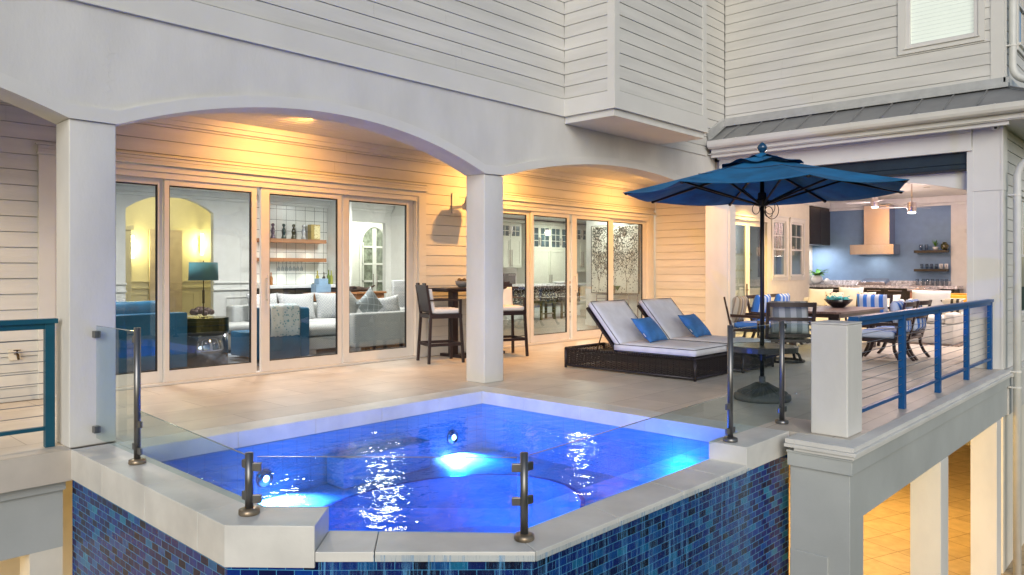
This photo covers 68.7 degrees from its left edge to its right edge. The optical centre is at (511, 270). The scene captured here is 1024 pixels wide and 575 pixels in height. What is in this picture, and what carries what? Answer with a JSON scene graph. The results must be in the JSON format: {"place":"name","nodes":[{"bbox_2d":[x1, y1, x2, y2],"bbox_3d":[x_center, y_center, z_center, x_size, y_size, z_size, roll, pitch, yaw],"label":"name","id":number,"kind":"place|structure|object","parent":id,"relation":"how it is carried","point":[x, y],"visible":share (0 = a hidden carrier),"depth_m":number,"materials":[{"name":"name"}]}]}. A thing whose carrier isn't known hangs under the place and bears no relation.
{"place":"outdoors","nodes":[
{"label":"outdoors","id":0,"kind":"place"},
{"bbox_2d":[0,310,602,403],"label":"floor","id":1,"kind":"structure","parent":0,"point":[549,325],"depth_m":19.46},
{"bbox_2d":[118,344,399,373],"bbox_3d":[-4.900,1.446,12.778,3.400,0.008,6.800,0,0,43],"label":"rug","id":2,"kind":"object","parent":1,"relation":"on","point":[234,359],"depth_m":13.02,"materials":[{"name":"grey fabric"}]},
{"bbox_2d":[116,300,186,373],"bbox_3d":[-5.699,0.932,10.822,1.100,0.977,1.550,0,0,43],"label":"teal armchair","id":3,"kind":"object","parent":2,"relation":"on","point":[131,315],"visible":0.43,"depth_m":10.63,"materials":[{"name":"fabric"}]},
{"bbox_2d":[187,316,228,366],"bbox_3d":[-4.715,1.083,11.511,0.690,0.735,0.690,0,0,43],"label":"drum table","id":4,"kind":"object","parent":2,"relation":"on","point":[207,341],"visible":0.74,"depth_m":11.22,"materials":[{"name":"mirror"}]},
{"bbox_2d":[187,306,215,316],"bbox_3d":[-5.405,0.784,13.043,0.480,0.328,0.480,0,0,43],"label":"pedestal dish","id":5,"kind":"object","parent":4,"relation":"on","point":[196,311],"visible":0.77,"depth_m":12.95,"materials":[{"name":"white ceramic"}]},
{"bbox_2d":[188,261,218,316],"bbox_3d":[-4.712,0.281,11.440,0.430,0.863,0.430,0,0,43],"label":"table lamp","id":6,"kind":"object","parent":4,"relation":"on","point":[203,271],"visible":1,"depth_m":11.27,"materials":[{"name":"teal fabric"}]},
{"bbox_2d":[228,321,248,349],"bbox_3d":[-5.293,1.170,13.383,1.040,0.440,1.690,0,0,43],"label":"ottoman","id":7,"kind":"object","parent":2,"relation":"on","point":[242,325],"visible":0.15,"depth_m":13.16,"materials":[{"name":"grey fabric"}]},
{"bbox_2d":[231,307,308,359],"bbox_3d":[-3.997,1.005,12.427,1.000,0.830,0.920,0,0,43],"label":"teal armchair","id":8,"kind":"object","parent":2,"relation":"on","point":[289,346],"visible":0.53,"depth_m":12.17,"materials":[{"name":"fabric"}]},
{"bbox_2d":[270,303,299,336],"bbox_3d":[-3.741,0.796,12.134,0.309,0.522,0.526,0,0,43],"label":"throw","id":9,"kind":"object","parent":8,"relation":"on","point":[285,319],"visible":0.88,"depth_m":12.04,"materials":[{"name":"white fabric"}]},
{"bbox_2d":[226,302,404,354],"bbox_3d":[-3.369,1.050,14.324,2.530,0.800,3.150,0,0,43],"label":"sectional sofa","id":10,"kind":"object","parent":2,"relation":"on","point":[370,330],"visible":0.52,"depth_m":13.44,"materials":[{"name":"fabric"}]},
{"bbox_2d":[246,293,277,319],"bbox_3d":[-4.685,0.670,14.108,0.200,0.500,0.660,-14,-9,42],"label":"cushion","id":11,"kind":"object","parent":10,"relation":"on","point":[273,298],"visible":0.18,"depth_m":14.16,"materials":[{"name":"fabric"}]},
{"bbox_2d":[276,292,315,318],"bbox_3d":[-4.184,0.710,14.572,0.200,0.560,0.820,-14,-9,42],"label":"cushion","id":12,"kind":"object","parent":10,"relation":"on","point":[303,300],"visible":0.49,"depth_m":14.58,"materials":[{"name":"fabric"}]},
{"bbox_2d":[314,292,335,317],"bbox_3d":[-3.625,0.710,15.171,0.200,0.560,0.820,-14,-9,42],"label":"cushion","id":13,"kind":"object","parent":10,"relation":"on","point":[326,304],"visible":0.56,"depth_m":14.97,"materials":[{"name":"fabric"}]},
{"bbox_2d":[335,291,358,312],"bbox_3d":[-3.052,0.650,13.953,0.220,0.520,0.520,-9,-49,28],"label":"cushion","id":14,"kind":"object","parent":10,"relation":"on","point":[353,306],"visible":0.35,"depth_m":13.92,"materials":[{"name":"fabric"}]},
{"bbox_2d":[355,287,383,312],"bbox_3d":[-2.683,0.650,14.128,0.240,0.500,0.500,-8,33,38],"label":"cushion","id":15,"kind":"object","parent":10,"relation":"on","point":[368,301],"visible":0.83,"depth_m":14.02,"materials":[{"name":"fabric"}]},
{"bbox_2d":[378,295,400,311],"bbox_3d":[-2.417,0.710,14.633,0.500,0.420,0.200,-9,-6,-28],"label":"cushion","id":16,"kind":"object","parent":10,"relation":"on","point":[391,303],"visible":0.62,"depth_m":14.57,"materials":[{"name":"fabric"}]},
{"bbox_2d":[303,291,386,300],"bbox_3d":[-3.583,0.958,16.213,0.240,0.985,1.980,0,0,43],"label":"console table","id":17,"kind":"object","parent":2,"relation":"on","point":[360,294],"visible":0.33,"depth_m":16.40,"materials":[{"name":"orange wood"}]},
{"bbox_2d":[311,284,330,292],"bbox_3d":[-4.016,0.377,15.755,0.190,0.174,0.360,0,0,43],"label":"blue box","id":18,"kind":"object","parent":17,"relation":"on","point":[320,288],"visible":0.98,"depth_m":15.67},
{"bbox_2d":[314,279,327,283],"bbox_3d":[-4.013,0.230,15.759,0.170,0.119,0.230,0,0,43],"label":"blue box","id":19,"kind":"object","parent":18,"relation":"on","point":[320,281],"visible":0.92,"depth_m":15.69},
{"bbox_2d":[349,285,374,291],"bbox_3d":[-3.303,0.398,16.484,0.159,0.163,0.713,0,0,43],"label":"driftwood","id":20,"kind":"object","parent":17,"relation":"on","point":[355,288],"visible":0.77,"depth_m":16.37,"materials":[{"name":"wood"}]},
{"bbox_2d":[257,284,335,302],"bbox_3d":[-4.519,0.835,15.961,0.585,1.070,1.735,0,0,43],"label":"bar counter","id":21,"kind":"object","parent":1,"relation":"on","point":[293,289],"visible":0.22,"depth_m":15.53,"materials":[{"name":"white stone"}]},
{"bbox_2d":[391,280,404,307],"bbox_3d":[-2.267,0.830,16.297,0.550,1.240,0.500,0,0,43],"label":"dining side chair","id":22,"kind":"object","parent":1,"relation":"on","point":[398,287],"visible":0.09,"depth_m":16.35,"materials":[{"name":"fabric"}]},
{"bbox_2d":[503,219,585,309],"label":"kitchen cabinets","id":23,"kind":"object","parent":1,"relation":"on","point":[549,252],"visible":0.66,"depth_m":26.14,"materials":[{"name":"beige paint"}]},
{"bbox_2d":[503,273,515,283],"bbox_3d":[-0.115,0.270,24.965,0.370,0.359,0.350,0,0,43],"label":"coffee machine","id":24,"kind":"object","parent":23,"relation":"on","point":[509,277],"visible":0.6,"depth_m":24.83,"materials":[{"name":"silver metal"}]},
{"bbox_2d":[534,297,556,319],"bbox_3d":[0.943,1.120,22.302,0.450,0.660,0.720,0,0,43],"label":"kitchen stool","id":25,"kind":"object","parent":1,"relation":"on","point":[541,301],"visible":0.82,"depth_m":22.11,"materials":[{"name":"green wood"}]},
{"bbox_2d":[551,296,570,318],"bbox_3d":[1.591,1.120,22.997,0.450,0.660,0.720,0,0,43],"label":"kitchen stool","id":26,"kind":"object","parent":1,"relation":"on","point":[561,300],"visible":0.39,"depth_m":22.66,"materials":[{"name":"green wood"}]},
{"bbox_2d":[503,283,585,319],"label":"kitchen island","id":27,"kind":"structure","parent":0,"point":[546,289],"depth_m":23.04,"materials":[{"name":"stone"}]},
{"bbox_2d":[596,294,638,327],"bbox_3d":[2.624,1.020,18.717,1.000,0.860,0.450,0,0,43],"label":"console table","id":28,"kind":"object","parent":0,"point":[605,298],"visible":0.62,"depth_m":18.53,"materials":[{"name":"brown wood"}]},
{"bbox_2d":[789,445,1023,574],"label":"patio","id":29,"kind":"structure","parent":0,"point":[886,536],"depth_m":12.87,"materials":[{"name":"beige tile"}]},
{"bbox_2d":[71,385,788,574],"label":"hot tub","id":30,"kind":"object","parent":29,"relation":"on","point":[640,492],"visible":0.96,"depth_m":6.41,"materials":[{"name":"blue tile"}]},
{"bbox_2d":[99,321,800,542],"bbox_3d":[-0.139,1.013,5.547,6.329,1.166,2.364,0,0,-9],"label":"glass balustrade","id":31,"kind":"object","parent":30,"relation":"on","point":[523,467],"visible":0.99,"depth_m":5.59,"materials":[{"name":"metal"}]},
{"bbox_2d":[0,0,1023,574],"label":"house","id":32,"kind":"structure","parent":29,"relation":"on","point":[166,134],"depth_m":10.52,"materials":[{"name":"paint"}]},
{"bbox_2d":[8,349,20,359],"bbox_3d":[-5.455,0.929,8.242,0.163,0.121,0.110,0,0,43],"label":"hose tap","id":33,"kind":"object","parent":32,"relation":"attached to","point":[14,356],"visible":0.91,"depth_m":8.26,"materials":[{"name":"brown metal"}]},
{"bbox_2d":[92,331,100,433],"bbox_3d":[-3.452,0.925,6.223,0.059,0.846,0.050,0,0,43],"label":"glass clip","id":34,"kind":"object","parent":32,"relation":"attached to","point":[96,428],"visible":1,"depth_m":6.20,"materials":[{"name":"metal"}]},
{"bbox_2d":[131,235,133,257],"bbox_3d":[-8.146,-0.510,16.066,0.087,0.480,0.060,0,0,43],"label":"wall sconce","id":35,"kind":"object","parent":32,"relation":"attached to","point":[132,246],"depth_m":16.03,"materials":[{"name":"white glass"}]},
{"bbox_2d":[116,175,162,386],"bbox_3d":[-4.871,0.129,9.123,0.050,2.587,1.185,0,0,43],"label":"door panel","id":36,"kind":"structure","parent":32,"relation":"in","point":[154,376],"depth_m":9.50,"materials":[{"name":"paint"}]},
{"bbox_2d":[149,229,181,311],"bbox_3d":[-7.668,0.275,16.591,0.049,2.350,0.700,0,0,43],"label":"hall door","id":37,"kind":"structure","parent":32,"relation":"in","point":[175,235],"depth_m":16.69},
{"bbox_2d":[199,234,202,254],"bbox_3d":[-7.116,-0.600,17.170,0.087,0.480,0.060,0,0,43],"label":"wall sconce","id":38,"kind":"object","parent":32,"relation":"attached to","point":[201,244],"depth_m":17.14,"materials":[{"name":"white glass"}]},
{"bbox_2d":[163,179,256,381],"bbox_3d":[-4.004,0.129,9.993,0.050,2.587,1.260,0,0,43],"label":"door panel","id":39,"kind":"structure","parent":32,"relation":"in","point":[179,374],"depth_m":9.95,"materials":[{"name":"paint"}]},
{"bbox_2d":[35,143,428,398],"bbox_3d":[-3.459,0.006,10.596,0.265,2.889,5.765,0,0,43],"label":"sliding door","id":40,"kind":"structure","parent":32,"relation":"in","point":[195,170],"depth_m":9.96,"materials":[{"name":"paint"}]},
{"bbox_2d":[257,238,326,243],"bbox_3d":[-4.686,-0.630,15.998,0.280,0.080,1.500,0,0,43],"label":"wall shelf","id":41,"kind":"object","parent":32,"relation":"attached to","point":[281,240],"depth_m":15.91,"materials":[{"name":"orange wood"}]},
{"bbox_2d":[270,223,275,237],"bbox_3d":[-4.985,-0.831,15.619,0.108,0.320,0.110,0,0,43],"label":"figurine bottle","id":42,"kind":"object","parent":41,"relation":"on","point":[272,231],"visible":0.98,"depth_m":15.59,"materials":[{"name":"ceramic"}]},
{"bbox_2d":[308,224,319,239],"bbox_3d":[-4.325,-0.836,16.358,0.158,0.329,0.220,0,0,43],"label":"gold box","id":43,"kind":"object","parent":41,"relation":"on","point":[313,232],"visible":0.9,"depth_m":16.28,"materials":[{"name":"metal"}]},
{"bbox_2d":[257,258,326,261],"bbox_3d":[-4.686,-0.225,15.998,0.280,0.080,1.500,0,0,43],"label":"wall shelf","id":44,"kind":"object","parent":32,"relation":"attached to","point":[298,259],"depth_m":15.93,"materials":[{"name":"orange wood"}]},
{"bbox_2d":[259,188,341,371],"bbox_3d":[-3.049,0.129,10.962,0.125,2.587,1.330,0,0,43],"label":"door panel","id":45,"kind":"structure","parent":32,"relation":"in","point":[265,364],"depth_m":10.63,"materials":[{"name":"paint"}]},
{"bbox_2d":[359,223,382,299],"bbox_3d":[-3.698,-0.110,20.163,0.079,2.320,0.960,0,0,43],"label":"arched cabinet","id":46,"kind":"object","parent":32,"relation":"attached to","point":[371,257],"visible":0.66,"depth_m":20.12,"materials":[{"name":"white wood"}]},
{"bbox_2d":[342,195,412,362],"bbox_3d":[-2.144,0.129,12.046,0.050,2.587,1.380,0,0,43],"label":"door panel","id":47,"kind":"structure","parent":32,"relation":"in","point":[347,356],"depth_m":12.01,"materials":[{"name":"paint"}]},
{"bbox_2d":[452,193,465,213],"bbox_3d":[-0.753,-1.144,13.067,0.446,0.411,0.400,0,0,43],"label":"outdoor speaker","id":48,"kind":"object","parent":32,"relation":"attached to","point":[456,207],"visible":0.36,"depth_m":13.08},
{"bbox_2d":[0,329,1023,492],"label":"deck","id":49,"kind":"structure","parent":32,"relation":"attached to","point":[28,460],"depth_m":8.90,"materials":[{"name":"stone"}]},
{"bbox_2d":[0,318,57,447],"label":"cable railing","id":50,"kind":"object","parent":49,"relation":"on","point":[47,326],"visible":1,"depth_m":6.13,"materials":[{"name":"metal"}]},
{"bbox_2d":[415,283,464,363],"bbox_3d":[-1.158,0.823,11.946,0.644,1.256,0.592,0,0,-25],"label":"bar stool","id":51,"kind":"object","parent":49,"relation":"on","point":[425,298],"visible":1,"depth_m":11.80,"materials":[{"name":"brown wood"}]},
{"bbox_2d":[429,286,518,357],"bbox_3d":[-0.687,0.868,12.882,0.620,1.165,1.700,0,0,43],"label":"bar table","id":52,"kind":"object","parent":49,"relation":"on","point":[452,292],"visible":0.45,"depth_m":12.52,"materials":[{"name":"brown wood"}]},
{"bbox_2d":[455,278,465,287],"bbox_3d":[-0.832,0.205,12.565,0.250,0.158,0.250,0,0,43],"label":"bowl","id":53,"kind":"object","parent":52,"relation":"on","point":[460,282],"visible":0.88,"depth_m":12.48,"materials":[{"name":"ceramic"}]},
{"bbox_2d":[503,282,528,355],"bbox_3d":[-0.119,0.823,12.838,0.592,1.256,0.644,0,0,-25],"label":"bar stool","id":54,"kind":"object","parent":49,"relation":"on","point":[510,308],"visible":0.55,"depth_m":12.69,"materials":[{"name":"white fabric"}]},
{"bbox_2d":[564,300,726,381],"bbox_3d":[1.931,0.952,10.878,2.192,0.996,1.022,0,0,43],"label":"sun lounger","id":55,"kind":"object","parent":49,"relation":"on","point":[628,341],"visible":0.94,"depth_m":10.57,"materials":[{"name":"fabric"}]},
{"bbox_2d":[631,317,667,342],"bbox_3d":[1.995,0.850,10.831,0.540,0.460,0.150,0,-44,-50],"label":"blue pillow","id":56,"kind":"object","parent":55,"relation":"on","point":[649,329],"visible":1,"depth_m":10.71,"materials":[{"name":"fabric"}]},
{"bbox_2d":[637,298,773,372],"bbox_3d":[2.811,0.952,11.669,2.192,0.996,1.022,0,0,43],"label":"sun lounger","id":57,"kind":"object","parent":49,"relation":"on","point":[663,313],"visible":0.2,"depth_m":11.62,"materials":[{"name":"white fabric"}]},
{"bbox_2d":[678,313,711,336],"bbox_3d":[2.844,0.850,11.638,0.540,0.460,0.150,0,-44,-50],"label":"blue pillow","id":58,"kind":"object","parent":57,"relation":"on","point":[693,323],"visible":1,"depth_m":11.52,"materials":[{"name":"fabric"}]},
{"bbox_2d":[723,296,777,342],"bbox_3d":[4.471,0.970,13.947,0.904,0.986,0.697,0,0,37],"label":"dining chair","id":59,"kind":"object","parent":49,"relation":"on","point":[738,315],"visible":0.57,"depth_m":13.87,"materials":[{"name":"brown wood"}]},
{"bbox_2d":[623,142,909,403],"bbox_3d":[2.814,0.001,8.425,2.882,2.897,2.882,0,0,26],"label":"patio umbrella","id":60,"kind":"object","parent":49,"relation":"on","point":[762,179],"visible":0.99,"depth_m":8.40,"materials":[{"name":"teal fabric"}]},
{"bbox_2d":[733,342,798,360],"bbox_3d":[2.814,0.925,8.425,0.770,0.170,0.770,0,0,43],"label":"round table","id":61,"kind":"object","parent":60,"relation":"attached to","point":[762,352],"visible":0.81,"depth_m":8.22,"materials":[{"name":"metal"}]},
{"bbox_2d":[746,294,802,344],"bbox_3d":[5.133,0.970,14.701,0.697,0.986,0.904,0,0,-45],"label":"dining chair","id":62,"kind":"object","parent":49,"relation":"on","point":[755,308],"visible":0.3,"depth_m":14.70,"materials":[{"name":"blue fabric"}]},
{"bbox_2d":[757,301,816,363],"bbox_3d":[4.344,0.963,11.884,0.740,0.973,0.839,0,0,7],"label":"dining chair","id":63,"kind":"object","parent":49,"relation":"on","point":[789,313],"visible":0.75,"depth_m":11.58,"materials":[{"name":"fabric"}]},
{"bbox_2d":[766,293,811,325],"bbox_3d":[5.800,0.970,15.445,0.904,0.986,0.697,0,0,43],"label":"dining chair","id":64,"kind":"object","parent":49,"relation":"on","point":[782,297],"visible":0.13,"depth_m":15.48,"materials":[{"name":"fabric"}]},
{"bbox_2d":[811,320,861,437],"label":"pier","id":65,"kind":"structure","parent":49,"relation":"on","point":[836,378],"depth_m":6.57,"materials":[{"name":"paint"}]},
{"bbox_2d":[789,306,884,346],"bbox_3d":[5.927,1.077,13.823,1.093,0.745,2.300,0,0,43],"label":"dining table","id":66,"kind":"object","parent":49,"relation":"on","point":[830,313],"visible":0.38,"depth_m":13.31,"materials":[{"name":"brown wood"}]},
{"bbox_2d":[824,295,852,307],"bbox_3d":[6.220,0.583,14.274,0.520,0.243,0.520,0,0,43],"label":"bowl","id":67,"kind":"object","parent":66,"relation":"on","point":[837,302],"visible":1,"depth_m":14.15,"materials":[{"name":"black ceramic"}]},
{"bbox_2d":[803,297,904,328],"bbox_3d":[8.012,1.045,17.895,2.300,0.750,0.900,0,0,43],"label":"outdoor sofa","id":68,"kind":"object","parent":49,"relation":"on","point":[819,318],"visible":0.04,"depth_m":17.87,"materials":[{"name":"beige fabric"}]},
{"bbox_2d":[808,289,832,305],"bbox_3d":[7.569,0.670,18.404,0.600,0.460,0.170,0,-12,43],"label":"sofa cushion","id":69,"kind":"object","parent":68,"relation":"on","point":[817,296],"visible":0.66,"depth_m":18.36,"materials":[{"name":"beige fabric"}]},
{"bbox_2d":[825,292,843,305],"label":"sofa cushion","id":70,"kind":"object","parent":68,"relation":"on","point":[829,294],"visible":0.34,"depth_m":18.01,"materials":[{"name":"white fabric"}]},
{"bbox_2d":[839,287,863,306],"bbox_3d":[8.096,0.640,17.912,0.580,0.500,0.170,0,-12,43],"label":"sofa cushion","id":71,"kind":"object","parent":68,"relation":"on","point":[852,293],"visible":0.52,"depth_m":17.83,"materials":[{"name":"beige fabric"}]},
{"bbox_2d":[878,294,900,304],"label":"sofa cushion","id":72,"kind":"object","parent":68,"relation":"on","point":[896,297],"visible":0.25,"depth_m":17.22,"materials":[{"name":"fabric"}]},
{"bbox_2d":[845,294,892,345],"bbox_3d":[7.106,0.970,14.946,0.697,0.986,0.904,0,0,43],"label":"dining chair","id":73,"kind":"object","parent":49,"relation":"on","point":[868,300],"visible":0.23,"depth_m":15.01,"materials":[{"name":"blue fabric"}]},
{"bbox_2d":[809,280,962,300],"bbox_3d":[9.830,0.820,20.041,3.810,1.100,0.679,0,0,43],"label":"outdoor kitchen","id":74,"kind":"object","parent":49,"relation":"on","point":[897,287],"visible":0.24,"depth_m":19.69,"materials":[{"name":"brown stone"}]},
{"bbox_2d":[857,278,890,284],"bbox_3d":[9.710,0.300,20.104,0.724,0.176,0.549,0,0,43],"label":"grill","id":75,"kind":"object","parent":74,"relation":"on","point":[875,281],"visible":0.98,"depth_m":20.01,"materials":[{"name":"silver metal"}]},
{"bbox_2d":[862,300,916,360],"bbox_3d":[5.929,0.970,11.975,0.904,0.986,0.697,0,0,41],"label":"dining chair","id":76,"kind":"object","parent":49,"relation":"on","point":[868,337],"visible":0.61,"depth_m":11.71,"materials":[{"name":"fabric"}]},
{"bbox_2d":[864,299,931,360],"bbox_3d":[6.487,0.970,12.574,0.697,0.986,0.904,0,0,-45],"label":"dining chair","id":77,"kind":"object","parent":49,"relation":"on","point":[917,327],"visible":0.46,"depth_m":12.30,"materials":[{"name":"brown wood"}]},
{"bbox_2d":[848,299,993,412],"bbox_3d":[5.067,0.934,8.905,0.090,1.029,5.785,0,0,43],"label":"cable railing","id":78,"kind":"object","parent":49,"relation":"on","point":[901,316],"visible":0.93,"depth_m":8.82,"materials":[{"name":"metal"}]},
{"bbox_2d":[907,286,941,298],"bbox_3d":[10.290,0.903,18.688,0.650,1.053,0.593,0,0,43],"label":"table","id":79,"kind":"object","parent":49,"relation":"on","point":[924,289],"visible":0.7,"depth_m":18.59,"materials":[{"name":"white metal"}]},
{"bbox_2d":[910,342,962,346],"bbox_3d":[9.067,1.442,16.021,1.600,0.012,3.400,0,0,43],"label":"rug","id":80,"kind":"object","parent":49,"relation":"on","point":[958,345],"visible":0.21,"depth_m":14.54,"materials":[{"name":"fabric"}]},
{"bbox_2d":[908,290,963,344],"bbox_3d":[8.444,0.923,15.133,1.060,1.034,0.950,0,0,43],"label":"outdoor armchair","id":81,"kind":"object","parent":80,"relation":"on","point":[936,297],"visible":0.47,"depth_m":14.75,"materials":[{"name":"beige fabric"}]},
{"bbox_2d":[941,298,965,314],"bbox_3d":[8.894,0.782,15.103,0.360,0.435,0.420,0,0,43],"label":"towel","id":82,"kind":"object","parent":81,"relation":"on","point":[952,300],"visible":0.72,"depth_m":14.96,"materials":[{"name":"fabric"}]},
{"bbox_2d":[950,293,966,301],"bbox_3d":[10.748,0.983,17.735,0.680,0.875,0.600,0,0,43],"label":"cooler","id":83,"kind":"object","parent":49,"relation":"on","point":[958,295],"visible":0.2,"depth_m":17.59,"materials":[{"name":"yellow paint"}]},
{"bbox_2d":[503,209,528,345],"bbox_3d":[-0.032,0.129,14.309,0.050,2.587,1.040,0,0,43],"label":"door panel","id":84,"kind":"structure","parent":32,"relation":"in","point":[505,211],"depth_m":14.63,"materials":[{"name":"paint"}]},
{"bbox_2d":[529,211,569,342],"bbox_3d":[0.766,0.129,15.106,0.050,2.587,1.205,0,0,43],"label":"door panel","id":85,"kind":"structure","parent":32,"relation":"in","point":[565,335],"depth_m":15.03,"materials":[{"name":"paint"}]},
{"bbox_2d":[503,193,655,347],"bbox_3d":[1.393,0.006,15.796,0.265,2.889,5.660,0,0,43],"label":"sliding door","id":86,"kind":"structure","parent":32,"relation":"in","point":[538,204],"depth_m":15.98,"materials":[{"name":"paint"}]},
{"bbox_2d":[571,215,610,338],"bbox_3d":[1.730,0.129,16.084,0.125,2.587,1.360,0,0,43],"label":"door panel","id":87,"kind":"structure","parent":32,"relation":"in","point":[574,275],"depth_m":15.70,"materials":[{"name":"paint"}]},
{"bbox_2d":[591,224,638,293],"bbox_3d":[2.628,-0.290,19.175,1.470,1.750,0.043,0,0,43],"label":"painting","id":88,"kind":"object","parent":32,"relation":"attached to","point":[626,257],"visible":0.84,"depth_m":19.08,"materials":[{"name":"multicoloured fabric"}]},
{"bbox_2d":[611,218,645,317],"bbox_3d":[2.655,0.129,17.190,0.050,2.587,1.440,0,0,43],"label":"door panel","id":89,"kind":"structure","parent":32,"relation":"in","point":[643,223],"depth_m":17.61,"materials":[{"name":"paint"}]},
{"bbox_2d":[736,225,743,295],"bbox_3d":[5.113,0.100,17.933,0.050,2.700,2.000,0,0,43],"label":"window","id":90,"kind":"structure","parent":32,"relation":"in","point":[739,228],"depth_m":18.49,"materials":[{"name":"glass"}]},
{"bbox_2d":[736,220,748,332],"bbox_3d":[5.191,0.135,17.173,0.100,2.595,0.935,0,0,43],"label":"glass door","id":91,"kind":"structure","parent":32,"relation":"in","point":[738,222],"depth_m":17.46,"materials":[{"name":"white metal"}]},
{"bbox_2d":[748,221,764,320],"bbox_3d":[5.817,0.135,17.881,0.050,2.595,0.935,0,0,43],"label":"glass door","id":92,"kind":"structure","parent":32,"relation":"in","point":[750,223],"depth_m":17.59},
{"bbox_2d":[758,215,788,280],"bbox_3d":[6.570,-0.555,18.857,0.440,1.610,0.980,0,0,43],"label":"window","id":93,"kind":"structure","parent":32,"relation":"in","point":[779,219],"depth_m":18.75,"materials":[{"name":"paint"}]},
{"bbox_2d":[776,217,805,279],"bbox_3d":[7.314,-0.555,19.654,0.440,1.610,1.000,0,0,43],"label":"window","id":94,"kind":"structure","parent":32,"relation":"in","point":[792,221],"depth_m":19.57,"materials":[{"name":"paint"}]},
{"bbox_2d":[809,206,829,245],"bbox_3d":[8.338,-1.230,20.866,0.505,1.040,1.470,0,0,43],"label":"wall cabinet","id":95,"kind":"object","parent":32,"relation":"attached to","point":[819,226],"depth_m":20.64,"materials":[{"name":"brown wood"}]},
{"bbox_2d":[810,206,819,243],"bbox_3d":[8.264,-1.230,20.429,0.019,1.020,0.710,0,0,43],"label":"cabinet door","id":96,"kind":"structure","parent":95,"relation":"in","point":[814,211],"depth_m":20.38,"materials":[{"name":"brown wood"}]},
{"bbox_2d":[820,208,829,244],"bbox_3d":[8.762,-1.230,20.963,0.019,1.020,0.710,0,0,43],"label":"cabinet door","id":97,"kind":"structure","parent":95,"relation":"in","point":[824,213],"depth_m":20.91,"materials":[{"name":"brown wood"}]},
{"bbox_2d":[846,197,891,207],"bbox_3d":[8.589,-1.705,18.008,1.042,0.410,1.144,0,0,43],"label":"ceiling fan","id":98,"kind":"object","parent":32,"relation":"hanging from","point":[874,202],"visible":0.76,"depth_m":17.86,"materials":[{"name":"silver metal"}]},
{"bbox_2d":[850,205,899,254],"bbox_3d":[9.762,-1.085,20.153,1.100,1.310,0.590,0,0,43],"label":"range hood","id":99,"kind":"object","parent":32,"relation":"attached to","point":[879,231],"visible":0.98,"depth_m":19.92,"materials":[{"name":"beige metal"}]},
{"bbox_2d":[878,183,930,212],"bbox_3d":[8.518,-1.565,16.091,1.104,0.690,1.122,0,0,43],"label":"ceiling fan","id":100,"kind":"object","parent":32,"relation":"hanging from","point":[911,206],"visible":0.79,"depth_m":15.95,"materials":[{"name":"silver metal"}]},
{"bbox_2d":[914,250,948,252],"bbox_3d":[10.841,-0.492,19.359,0.760,0.065,0.280,0,0,43],"label":"wall shelf","id":101,"kind":"object","parent":32,"relation":"attached to","point":[931,251],"depth_m":19.23,"materials":[{"name":"brown wood"}]},
{"bbox_2d":[940,242,948,249],"bbox_3d":[11.047,-0.627,19.125,0.190,0.200,0.190,0,0,43],"label":"vase","id":102,"kind":"object","parent":101,"relation":"on","point":[944,245],"visible":1,"depth_m":19.07,"materials":[{"name":"gold ceramic"}]},
{"bbox_2d":[914,269,948,271],"bbox_3d":[10.841,-0.007,19.359,0.760,0.065,0.280,0,0,43],"label":"wall shelf","id":103,"kind":"object","parent":32,"relation":"attached to","point":[936,270],"depth_m":19.20,"materials":[{"name":"brown wood"}]},
{"bbox_2d":[897,0,984,55],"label":"window","id":104,"kind":"structure","parent":32,"relation":"in","point":[906,27],"depth_m":11.86,"materials":[{"name":"paint"}]},
{"bbox_2d":[1007,0,1023,82],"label":"downspout","id":105,"kind":"object","parent":32,"relation":"attached to","point":[1016,74],"visible":0.98,"depth_m":11.29,"materials":[{"name":"paint"}]},
{"bbox_2d":[1008,158,1023,574],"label":"downspout","id":106,"kind":"object","parent":32,"relation":"attached to","point":[1017,370],"visible":1,"depth_m":10.87,"materials":[{"name":"paint"}]},
{"bbox_2d":[1017,0,1023,58],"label":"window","id":107,"kind":"structure","parent":32,"relation":"in","point":[1020,3],"depth_m":12.26,"materials":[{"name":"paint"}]},
{"bbox_2d":[1022,188,1023,320],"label":"window","id":108,"kind":"structure","parent":32,"relation":"in","point":[1022,188],"depth_m":12.35,"materials":[{"name":"paint"}]},
{"bbox_3d":[8.687,0.383,21.067,0.740,0.012,0.740,0,0,43],"label":"tray","id":109,"kind":"object","parent":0,"visible":0},
{"bbox_2d":[809,269,828,283],"bbox_3d":[8.582,0.160,21.080,0.647,0.430,0.716,0,0,-8],"label":"potted plant","id":110,"kind":"object","parent":109,"relation":"on","point":[816,278],"visible":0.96,"depth_m":21.01,"materials":[{"name":"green plant"}]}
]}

